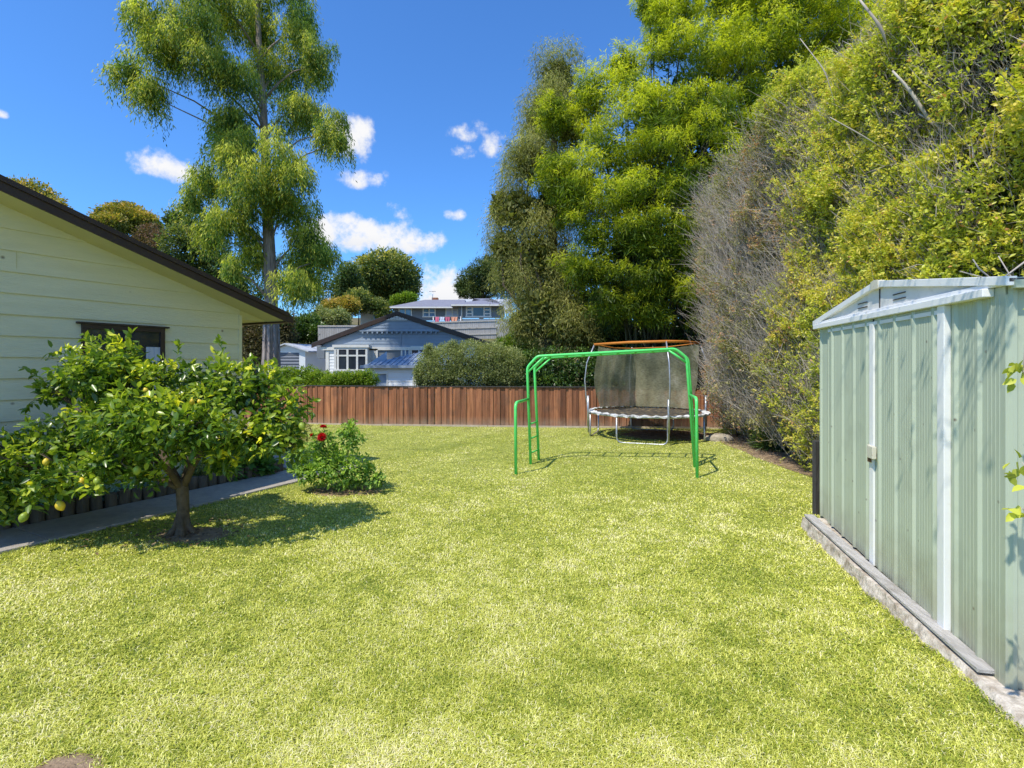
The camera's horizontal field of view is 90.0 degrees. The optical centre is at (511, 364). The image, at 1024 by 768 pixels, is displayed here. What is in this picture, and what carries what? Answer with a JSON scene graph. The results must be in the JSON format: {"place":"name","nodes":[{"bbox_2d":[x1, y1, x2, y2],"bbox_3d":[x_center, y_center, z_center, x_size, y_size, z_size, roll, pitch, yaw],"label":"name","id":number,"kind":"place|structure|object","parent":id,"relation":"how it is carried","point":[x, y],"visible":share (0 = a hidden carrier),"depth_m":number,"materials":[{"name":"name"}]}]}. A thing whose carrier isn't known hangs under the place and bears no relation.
{"place":"outdoors","nodes":[
{"label":"outdoors","id":0,"kind":"place"},
{"bbox_2d":[0,455,358,553],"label":"path","id":1,"kind":"structure","parent":0,"point":[30,535],"depth_m":5.78,"materials":[{"name":"grey concrete"}]},
{"bbox_2d":[0,0,868,323],"label":"sky","id":2,"kind":"structure","parent":0,"point":[427,89],"materials":[{"name":"blue"}]},
{"bbox_2d":[242,316,692,429],"bbox_3d":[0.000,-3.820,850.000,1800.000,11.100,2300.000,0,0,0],"label":"ground","id":3,"kind":"structure","parent":0,"point":[355,321],"depth_m":39.50,"materials":[{"name":"green plant"}]},
{"bbox_2d":[0,518,10,529],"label":"edging log","id":4,"kind":"object","parent":3,"relation":"on","point":[5,527],"visible":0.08,"depth_m":5.21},
{"bbox_2d":[11,516,28,527],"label":"edging log","id":5,"kind":"object","parent":3,"relation":"on","point":[26,522],"visible":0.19,"depth_m":5.31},
{"bbox_2d":[29,505,45,523],"bbox_3d":[-5.080,1.660,5.473,0.134,0.290,0.134,0,-2,24],"label":"edging log","id":6,"kind":"object","parent":3,"relation":"on","point":[35,516],"visible":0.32,"depth_m":5.43,"materials":[{"name":"grey wood"}]},
{"bbox_2d":[7,174,72,208],"bbox_3d":[-31.805,-6.705,33.763,6.048,12.596,5.157,0,0,0],"label":"broad tree","id":7,"kind":"object","parent":3,"relation":"on","point":[48,191],"visible":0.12,"depth_m":34.31,"materials":[{"name":"green plant"}]},
{"bbox_2d":[45,504,59,520],"bbox_3d":[-5.024,1.675,5.593,0.135,0.290,0.135,-1,1,-8],"label":"edging log","id":8,"kind":"object","parent":3,"relation":"on","point":[53,512],"visible":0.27,"depth_m":5.55,"materials":[{"name":"grey wood"}]},
{"bbox_2d":[60,498,74,517],"bbox_3d":[-4.955,1.643,5.711,0.124,0.290,0.124,0,-2,14],"label":"edging log","id":9,"kind":"object","parent":3,"relation":"on","point":[69,510],"visible":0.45,"depth_m":5.67,"materials":[{"name":"grey wood"}]},
{"bbox_2d":[75,495,88,513],"bbox_3d":[-4.891,1.642,5.826,0.127,0.290,0.127,0,1,3],"label":"edging log","id":10,"kind":"object","parent":3,"relation":"on","point":[82,505],"visible":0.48,"depth_m":5.78,"materials":[{"name":"grey wood"}]},
{"bbox_2d":[89,495,102,510],"bbox_3d":[-4.831,1.671,5.947,0.124,0.290,0.124,-2,1,38],"label":"edging log","id":11,"kind":"object","parent":3,"relation":"on","point":[96,503],"visible":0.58,"depth_m":5.90,"materials":[{"name":"grey wood"}]},
{"bbox_2d":[104,492,117,507],"bbox_3d":[-4.756,1.668,6.071,0.124,0.290,0.124,0,-2,-21],"label":"edging log","id":12,"kind":"object","parent":3,"relation":"on","point":[111,499],"visible":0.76,"depth_m":6.03,"materials":[{"name":"grey wood"}]},
{"bbox_2d":[117,488,130,505],"bbox_3d":[-4.695,1.653,6.191,0.134,0.290,0.134,2,1,2],"label":"edging log","id":13,"kind":"object","parent":3,"relation":"on","point":[123,497],"visible":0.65,"depth_m":6.14,"materials":[{"name":"grey wood"}]},
{"bbox_2d":[86,199,164,241],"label":"dome tree","id":14,"kind":"object","parent":3,"relation":"on","point":[123,216],"visible":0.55,"depth_m":41.68,"materials":[{"name":"green plant"}]},
{"bbox_2d":[130,487,141,502],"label":"edging log","id":15,"kind":"object","parent":3,"relation":"on","point":[138,492],"visible":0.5,"depth_m":6.26,"materials":[{"name":"grey wood"}]},
{"bbox_2d":[0,174,292,505],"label":"cream house","id":16,"kind":"structure","parent":3,"relation":"on","point":[69,275],"depth_m":6.10,"materials":[{"name":"paint"}]},
{"bbox_2d":[76,321,169,418],"bbox_3d":[-4.912,0.118,6.511,0.060,1.264,1.020,0,0,28],"label":"window","id":17,"kind":"structure","parent":16,"relation":"in","point":[151,339],"depth_m":6.63,"materials":[{"name":"black glass"}]},
{"bbox_2d":[142,487,154,499],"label":"edging log","id":18,"kind":"object","parent":3,"relation":"on","point":[145,493],"visible":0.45,"depth_m":6.37,"materials":[{"name":"grey wood"}]},
{"bbox_2d":[128,222,177,255],"bbox_3d":[-26.309,-6.505,37.519,4.294,8.127,2.588,0,0,20],"label":"copper tree","id":19,"kind":"object","parent":3,"relation":"on","point":[150,233],"visible":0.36,"depth_m":36.96,"materials":[{"name":"brown plant"}]},
{"bbox_2d":[154,481,166,497],"bbox_3d":[-4.498,1.643,6.552,0.134,0.290,0.134,-1,1,-33],"label":"edging log","id":20,"kind":"object","parent":3,"relation":"on","point":[163,490],"visible":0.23,"depth_m":6.50,"materials":[{"name":"grey wood"}]},
{"bbox_2d":[167,486,175,494],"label":"edging log","id":21,"kind":"object","parent":3,"relation":"on","point":[170,491],"visible":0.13,"depth_m":6.61,"materials":[{"name":"grey wood"}]},
{"bbox_2d":[188,476,197,489],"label":"edging log","id":22,"kind":"object","parent":3,"relation":"on","point":[193,484],"visible":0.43,"depth_m":6.87,"materials":[{"name":"grey wood"}]},
{"bbox_2d":[197,475,207,488],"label":"edging log","id":23,"kind":"object","parent":3,"relation":"on","point":[202,481],"visible":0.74,"depth_m":6.98,"materials":[{"name":"grey wood"}]},
{"bbox_2d":[153,205,263,336],"bbox_3d":[-17.881,-4.182,30.607,6.952,11.510,4.828,0,0,0],"label":"shade tree","id":24,"kind":"object","parent":3,"relation":"on","point":[180,241],"visible":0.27,"depth_m":29.71,"materials":[{"name":"green plant"}]},
{"bbox_2d":[207,472,216,485],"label":"edging log","id":25,"kind":"object","parent":3,"relation":"on","point":[213,481],"visible":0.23,"depth_m":7.10,"materials":[{"name":"grey wood"}]},
{"bbox_2d":[217,474,226,484],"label":"edging log","id":26,"kind":"object","parent":3,"relation":"on","point":[222,479],"visible":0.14,"depth_m":7.21,"materials":[{"name":"grey wood"}]},
{"bbox_2d":[90,0,356,379],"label":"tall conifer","id":27,"kind":"object","parent":3,"relation":"on","point":[195,37],"visible":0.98,"depth_m":18.81,"materials":[{"name":"green plant"}]},
{"bbox_2d":[227,472,235,481],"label":"edging log","id":28,"kind":"object","parent":3,"relation":"on","point":[233,476],"visible":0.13,"depth_m":7.34,"materials":[{"name":"grey wood"}]},
{"bbox_2d":[237,468,243,479],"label":"edging log","id":29,"kind":"object","parent":3,"relation":"on","point":[239,474],"visible":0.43,"depth_m":7.47,"materials":[{"name":"grey wood"}]},
{"bbox_2d":[243,466,251,478],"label":"edging log","id":30,"kind":"object","parent":3,"relation":"on","point":[249,473],"visible":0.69,"depth_m":7.57,"materials":[{"name":"grey wood"}]},
{"bbox_2d":[252,465,260,476],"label":"edging log","id":31,"kind":"object","parent":3,"relation":"on","point":[256,470],"visible":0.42,"depth_m":7.68,"materials":[{"name":"grey wood"}]},
{"bbox_2d":[242,308,299,373],"bbox_3d":[-14.466,-0.860,29.925,4.048,5.133,2.474,0,0,0],"label":"hillside shrub","id":32,"kind":"object","parent":3,"relation":"on","point":[251,340],"visible":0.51,"depth_m":29.58,"materials":[{"name":"green plant"}]},
{"bbox_2d":[275,460,283,471],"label":"edging log","id":33,"kind":"object","parent":3,"relation":"on","point":[280,466],"visible":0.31,"depth_m":8.04,"materials":[{"name":"grey wood"}]},
{"bbox_2d":[272,363,332,384],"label":"hedge","id":34,"kind":"object","parent":3,"relation":"on","point":[307,376],"visible":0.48,"depth_m":17.76,"materials":[{"name":"green plant"}]},
{"bbox_2d":[280,343,325,375],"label":"white garage","id":35,"kind":"structure","parent":3,"relation":"on","point":[294,355],"depth_m":29.04,"materials":[{"name":"metal"}]},
{"bbox_2d":[280,353,298,373],"bbox_3d":[-12.733,0.556,29.035,1.359,2.489,0.030,0,0,0],"label":"roller door","id":36,"kind":"structure","parent":35,"relation":"in","point":[289,359],"depth_m":29.04,"materials":[{"name":"white metal"}]},
{"bbox_2d":[287,310,325,343],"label":"hillside shrub","id":37,"kind":"object","parent":3,"relation":"on","point":[306,329],"visible":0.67,"depth_m":36.54,"materials":[{"name":"green plant"}]},
{"bbox_2d":[295,387,320,442],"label":"pale flowering plant","id":38,"kind":"object","parent":3,"relation":"on","point":[307,437],"visible":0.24,"depth_m":10.98,"materials":[{"name":"green plant"}]},
{"bbox_2d":[303,270,342,308],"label":"wispy tree","id":39,"kind":"object","parent":3,"relation":"on","point":[326,288],"visible":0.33,"depth_m":48.37,"materials":[{"name":"green plant"}]},
{"bbox_2d":[310,304,352,332],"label":"hillside shrub","id":40,"kind":"object","parent":3,"relation":"on","point":[335,316],"visible":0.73,"depth_m":38.66,"materials":[{"name":"green plant"}]},
{"bbox_2d":[318,325,357,339],"bbox_3d":[-11.947,-2.240,35.965,3.375,1.060,0.071,0,0,0],"label":"hillside fence","id":41,"kind":"object","parent":3,"relation":"on","point":[329,330],"visible":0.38,"depth_m":35.98,"materials":[{"name":"grey wood"}]},
{"bbox_2d":[318,292,363,324],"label":"hillside shrub","id":42,"kind":"object","parent":3,"relation":"on","point":[346,302],"visible":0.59,"depth_m":44.76,"materials":[{"name":"yellow plant"}]},
{"bbox_2d":[317,367,380,386],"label":"hedge","id":43,"kind":"object","parent":3,"relation":"on","point":[360,378],"visible":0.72,"depth_m":16.89,"materials":[{"name":"green plant"}]},
{"bbox_2d":[329,259,370,324],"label":"slender tree","id":44,"kind":"object","parent":3,"relation":"on","point":[352,275],"visible":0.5,"depth_m":53.96,"materials":[{"name":"green plant"}]},
{"bbox_2d":[360,310,376,324],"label":"white shed","id":45,"kind":"structure","parent":3,"relation":"on","point":[365,317],"depth_m":48.00,"materials":[{"name":"metal"}]},
{"bbox_2d":[343,286,394,324],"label":"hillside shrub","id":46,"kind":"object","parent":3,"relation":"on","point":[377,304],"visible":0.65,"depth_m":46.83,"materials":[{"name":"green plant"}]},
{"bbox_2d":[349,245,423,305],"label":"round tree","id":47,"kind":"object","parent":3,"relation":"on","point":[387,273],"visible":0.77,"depth_m":59.28,"materials":[{"name":"green plant"}]},
{"bbox_2d":[360,351,428,385],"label":"garden outbuilding","id":48,"kind":"structure","parent":3,"relation":"on","point":[397,371],"depth_m":20.49,"materials":[{"name":"white metal"}]},
{"bbox_2d":[374,372,387,385],"bbox_3d":[-5.235,1.029,20.520,0.546,1.443,0.100,0,0,0],"label":"door","id":49,"kind":"structure","parent":48,"relation":"in","point":[383,377],"depth_m":20.53,"materials":[{"name":"blue metal"}]},
{"bbox_2d":[311,311,491,385],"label":"weatherboard house","id":50,"kind":"structure","parent":3,"relation":"on","point":[395,334],"depth_m":26.07,"materials":[{"name":"white paint"}]},
{"bbox_2d":[333,348,367,370],"bbox_3d":[-8.102,-0.273,25.733,1.752,1.190,0.087,0,0,0],"label":"window","id":51,"kind":"structure","parent":50,"relation":"in","point":[344,358],"depth_m":25.75,"materials":[{"name":"white paint"}]},
{"bbox_2d":[401,350,409,355],"bbox_3d":[-5.430,-0.474,26.103,0.538,0.687,0.087,0,0,0],"label":"window","id":52,"kind":"structure","parent":50,"relation":"in","point":[403,352],"depth_m":26.12,"materials":[{"name":"grey glass"}]},
{"bbox_2d":[411,346,423,353],"bbox_3d":[-4.743,-0.540,26.103,0.931,0.818,0.087,0,0,0],"label":"window","id":53,"kind":"structure","parent":50,"relation":"in","point":[412,351],"depth_m":26.12,"materials":[{"name":"white paint"}]},
{"bbox_2d":[389,291,419,305],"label":"hillside shrub","id":54,"kind":"object","parent":3,"relation":"on","point":[404,297],"visible":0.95,"depth_m":51.79,"materials":[{"name":"green plant"}]},
{"bbox_2d":[389,291,511,326],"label":"hill house","id":55,"kind":"structure","parent":3,"relation":"on","point":[426,310],"depth_m":46.92,"materials":[{"name":"grey paint"}]},
{"bbox_2d":[399,309,411,315],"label":"window","id":56,"kind":"structure","parent":55,"relation":"in","point":[406,311],"depth_m":46.95,"materials":[{"name":"white glass"}]},
{"bbox_2d":[422,309,435,316],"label":"window","id":57,"kind":"structure","parent":55,"relation":"in","point":[426,312],"depth_m":46.95,"materials":[{"name":"white glass"}]},
{"bbox_2d":[445,309,457,316],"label":"window","id":58,"kind":"structure","parent":55,"relation":"in","point":[448,312],"depth_m":46.95,"materials":[{"name":"grey glass"}]},
{"bbox_2d":[465,306,491,316],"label":"window","id":59,"kind":"structure","parent":55,"relation":"in","point":[471,311],"depth_m":45.53,"materials":[{"name":"white glass"}]},
{"bbox_2d":[431,320,496,338],"bbox_3d":[-3.800,-2.674,39.965,5.200,1.649,0.071,0,0,0],"label":"hillside fence","id":60,"kind":"object","parent":3,"relation":"on","point":[481,329],"visible":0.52,"depth_m":39.98,"materials":[{"name":"grey wood"}]},
{"bbox_2d":[411,338,530,385],"bbox_3d":[-1.138,0.510,14.839,3.556,2.587,1.638,0,0,0],"label":"clipped hedge","id":61,"kind":"object","parent":3,"relation":"on","point":[492,372],"visible":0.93,"depth_m":14.44,"materials":[{"name":"green plant"}]},
{"bbox_2d":[452,254,507,318],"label":"pine tree","id":62,"kind":"object","parent":3,"relation":"on","point":[473,284],"visible":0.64,"depth_m":66.87,"materials":[{"name":"green plant"}]},
{"bbox_2d":[242,385,733,428],"bbox_3d":[-0.691,1.194,14.295,17.940,1.212,0.794,0,0,7],"label":"paling fence","id":63,"kind":"object","parent":3,"relation":"on","point":[468,406],"visible":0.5,"depth_m":14.07,"materials":[{"name":"brown wood"}]},
{"bbox_2d":[497,319,510,336],"bbox_3d":[-0.267,-2.683,37.990,1.650,1.469,0.020,0,0,0],"label":"hillside fence","id":64,"kind":"object","parent":3,"relation":"on","point":[501,328],"visible":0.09,"depth_m":37.98,"materials":[{"name":"grey wood"}]},
{"bbox_2d":[494,327,541,365],"bbox_3d":[0.292,-0.026,18.974,2.090,3.660,1.461,0,0,-32],"label":"leafy bush","id":65,"kind":"object","parent":3,"relation":"on","point":[509,343],"visible":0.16,"depth_m":18.65,"materials":[{"name":"green plant"}]},
{"bbox_2d":[476,32,633,373],"bbox_3d":[1.437,-4.534,17.219,5.268,12.527,4.888,0,0,0],"label":"feathery tree","id":66,"kind":"object","parent":3,"relation":"on","point":[531,284],"visible":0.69,"depth_m":16.29,"materials":[{"name":"green plant"}]},
{"bbox_2d":[505,344,643,387],"bbox_3d":[1.994,0.573,15.063,4.525,2.461,1.918,0,0,0],"label":"camellia shrub","id":67,"kind":"object","parent":3,"relation":"on","point":[548,376],"visible":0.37,"depth_m":14.75,"materials":[{"name":"green plant"}]},
{"bbox_2d":[559,44,805,404],"bbox_3d":[6.879,-4.480,17.606,11.494,12.566,4.577,0,0,0],"label":"backing shrub","id":68,"kind":"object","parent":3,"relation":"on","point":[679,332],"visible":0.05,"depth_m":16.98,"materials":[{"name":"green plant"}]},
{"bbox_2d":[660,338,717,409],"bbox_3d":[5.326,0.497,15.069,3.481,2.614,1.644,0,0,0],"label":"camellia shrub","id":69,"kind":"object","parent":3,"relation":"on","point":[700,378],"visible":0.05,"depth_m":14.83,"materials":[{"name":"green plant"}]},
{"bbox_2d":[719,413,743,430],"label":"garden weed","id":70,"kind":"object","parent":3,"relation":"on","point":[725,428],"visible":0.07,"depth_m":13.28,"materials":[{"name":"green plant"}]},
{"bbox_2d":[670,63,856,461],"bbox_3d":[5.375,-1.655,10.431,3.898,7.035,6.252,0,0,0],"label":"bare hedge","id":71,"kind":"object","parent":3,"relation":"on","point":[733,263],"visible":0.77,"depth_m":9.95,"materials":[{"name":"grey plant"}]},
{"bbox_2d":[812,440,819,514],"bbox_3d":[3.297,1.270,5.535,0.079,0.900,0.060,0,0,-8],"label":"timber post","id":72,"kind":"object","parent":3,"relation":"on","point":[816,477],"visible":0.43,"depth_m":5.51,"materials":[{"name":"grey wood"}]},
{"bbox_2d":[750,0,1023,470],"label":"tall hedge","id":73,"kind":"object","parent":3,"relation":"on","point":[877,105],"visible":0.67,"depth_m":6.80,"materials":[{"name":"green plant"}]},
{"bbox_2d":[800,0,1023,278],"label":"tall shrub","id":74,"kind":"object","parent":3,"relation":"on","point":[1011,29],"visible":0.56,"depth_m":5.12,"materials":[{"name":"green plant"}]},
{"bbox_2d":[1002,449,1023,521],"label":"overhanging branch","id":75,"kind":"object","parent":74,"relation":"attached to","point":[1013,475],"visible":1,"depth_m":2.10,"materials":[{"name":"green plant"}]},
{"bbox_2d":[1002,355,1023,392],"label":"overhanging branch","id":76,"kind":"object","parent":74,"relation":"attached to","point":[1010,371],"visible":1,"depth_m":2.19,"materials":[{"name":"green plant"}]},
{"bbox_2d":[800,517,1023,734],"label":"concrete slab","id":77,"kind":"structure","parent":3,"relation":"on","point":[1007,699],"depth_m":3.20,"materials":[{"name":"grey concrete"}]},
{"bbox_2d":[804,514,994,673],"bbox_3d":[2.716,1.551,3.873,0.085,0.158,2.386,0,0,10],"label":"loose board","id":78,"kind":"object","parent":77,"relation":"on","point":[961,649],"visible":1,"depth_m":3.37,"materials":[{"name":"wood"}]},
{"bbox_2d":[813,276,1023,689],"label":"garden shed","id":79,"kind":"structure","parent":77,"relation":"on","point":[921,424],"depth_m":3.17,"materials":[{"name":"green metal"}]},
{"bbox_2d":[828,319,872,562],"bbox_3d":[2.916,0.596,4.418,0.050,1.906,0.905,0,0,13],"label":"door","id":80,"kind":"structure","parent":79,"relation":"in","point":[849,344],"depth_m":4.38,"materials":[{"name":"green metal"}]},
{"bbox_2d":[871,307,936,619],"bbox_3d":[2.721,0.621,3.555,0.050,1.957,0.860,0,0,13],"label":"door","id":81,"kind":"structure","parent":79,"relation":"in","point":[904,345],"depth_m":3.51,"materials":[{"name":"green metal"}]},
{"bbox_2d":[972,259,989,276],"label":"bare twig","id":82,"kind":"object","parent":79,"relation":"on","point":[982,271],"visible":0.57,"depth_m":2.90,"materials":[{"name":"grey wood"}]},
{"bbox_2d":[960,261,1023,277],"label":"bare twig","id":83,"kind":"object","parent":79,"relation":"on","point":[1017,267],"visible":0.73,"depth_m":2.75,"materials":[{"name":"grey wood"}]},
{"bbox_2d":[998,256,1010,275],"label":"bare twig","id":84,"kind":"object","parent":79,"relation":"on","point":[1004,266],"visible":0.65,"depth_m":3.20,"materials":[{"name":"grey wood"}]},
{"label":"garden bed soil","id":85,"kind":"structure","parent":3,"relation":"on","visible":0},
{"bbox_2d":[90,480,135,500],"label":"ground cover plant","id":86,"kind":"object","parent":85,"relation":"on","point":[113,488],"visible":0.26,"depth_m":6.18,"materials":[{"name":"green plant"}]},
{"bbox_2d":[180,460,216,476],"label":"shrub","id":87,"kind":"object","parent":85,"relation":"on","point":[200,466],"visible":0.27,"depth_m":7.09,"materials":[{"name":"green plant"}]},
{"bbox_2d":[216,454,250,481],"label":"broad leaved plant","id":88,"kind":"object","parent":85,"relation":"on","point":[239,466],"visible":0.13,"depth_m":7.45,"materials":[{"name":"green plant"}]},
{"bbox_2d":[241,452,281,476],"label":"broad leaved plant","id":89,"kind":"object","parent":85,"relation":"on","point":[261,462],"visible":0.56,"depth_m":7.73,"materials":[{"name":"green plant"}]},
{"bbox_2d":[0,421,1023,767],"bbox_3d":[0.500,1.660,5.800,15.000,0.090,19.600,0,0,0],"label":"lawn","id":90,"kind":"structure","parent":0,"point":[482,431],"depth_m":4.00,"materials":[{"name":"green plant"}]},
{"bbox_2d":[34,752,106,767],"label":"bare soil","id":91,"kind":"structure","parent":90,"relation":"on","point":[71,761],"depth_m":2.18,"materials":[{"name":"brown soil"}]},
{"bbox_2d":[0,327,320,537],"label":"lemon tree","id":92,"kind":"object","parent":90,"relation":"on","point":[137,433],"visible":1,"depth_m":4.85,"materials":[{"name":"green plant"}]},
{"bbox_2d":[150,527,232,543],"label":"bare soil","id":93,"kind":"structure","parent":90,"relation":"on","point":[205,536],"depth_m":5.04,"materials":[{"name":"brown soil"}]},
{"bbox_2d":[306,486,382,496],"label":"bare soil","id":94,"kind":"structure","parent":90,"relation":"on","point":[331,492],"depth_m":6.81,"materials":[{"name":"brown soil"}]},
{"bbox_2d":[283,418,386,491],"bbox_3d":[-2.356,1.213,6.930,1.404,1.028,0.795,0,0,0],"label":"dahlia bush","id":95,"kind":"object","parent":94,"relation":"on","point":[327,470],"visible":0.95,"depth_m":6.78,"materials":[{"name":"green plant"}]},
{"bbox_2d":[81,427,811,554],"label":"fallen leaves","id":96,"kind":"object","parent":90,"relation":"on","point":[187,540],"visible":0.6,"depth_m":5.26,"materials":[{"name":"brown plant"}]},
{"bbox_2d":[514,348,698,477],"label":"monkey bars","id":97,"kind":"object","parent":90,"relation":"on","point":[694,434],"visible":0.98,"depth_m":8.58,"materials":[{"name":"green metal"}]},
{"bbox_2d":[584,340,709,444],"bbox_3d":[3.220,0.580,12.180,2.796,2.268,2.796,0,0,-33],"label":"trampoline","id":98,"kind":"object","parent":90,"relation":"on","point":[646,386],"visible":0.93,"depth_m":12.97,"materials":[{"name":"fabric"}]},
{"bbox_2d":[620,430,711,439],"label":"bare soil","id":99,"kind":"structure","parent":90,"relation":"on","point":[643,434],"depth_m":12.36,"materials":[{"name":"brown soil"}]},
{"bbox_2d":[526,0,885,385],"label":"tree","id":100,"kind":"object","parent":90,"relation":"on","point":[740,44],"visible":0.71,"depth_m":14.32,"materials":[{"name":"green plant"}]},
{"bbox_2d":[713,433,756,440],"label":"bare soil","id":101,"kind":"structure","parent":90,"relation":"on","point":[735,437],"depth_m":11.89,"materials":[{"name":"brown soil"}]},
{"bbox_2d":[705,433,733,441],"bbox_3d":[4.654,1.676,11.522,0.637,0.270,0.407,0,0,0],"label":"garden rock","id":102,"kind":"object","parent":101,"relation":"on","point":[719,437],"visible":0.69,"depth_m":11.38,"materials":[{"name":"beige stone"}]},
{"bbox_2d":[722,440,811,476],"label":"bare soil","id":103,"kind":"structure","parent":90,"relation":"on","point":[786,463],"depth_m":9.39,"materials":[{"name":"brown soil"}]},
{"bbox_2d":[746,422,794,451],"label":"strappy plant","id":104,"kind":"object","parent":103,"relation":"on","point":[756,445],"visible":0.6,"depth_m":10.11,"materials":[{"name":"green plant"}]}
]}

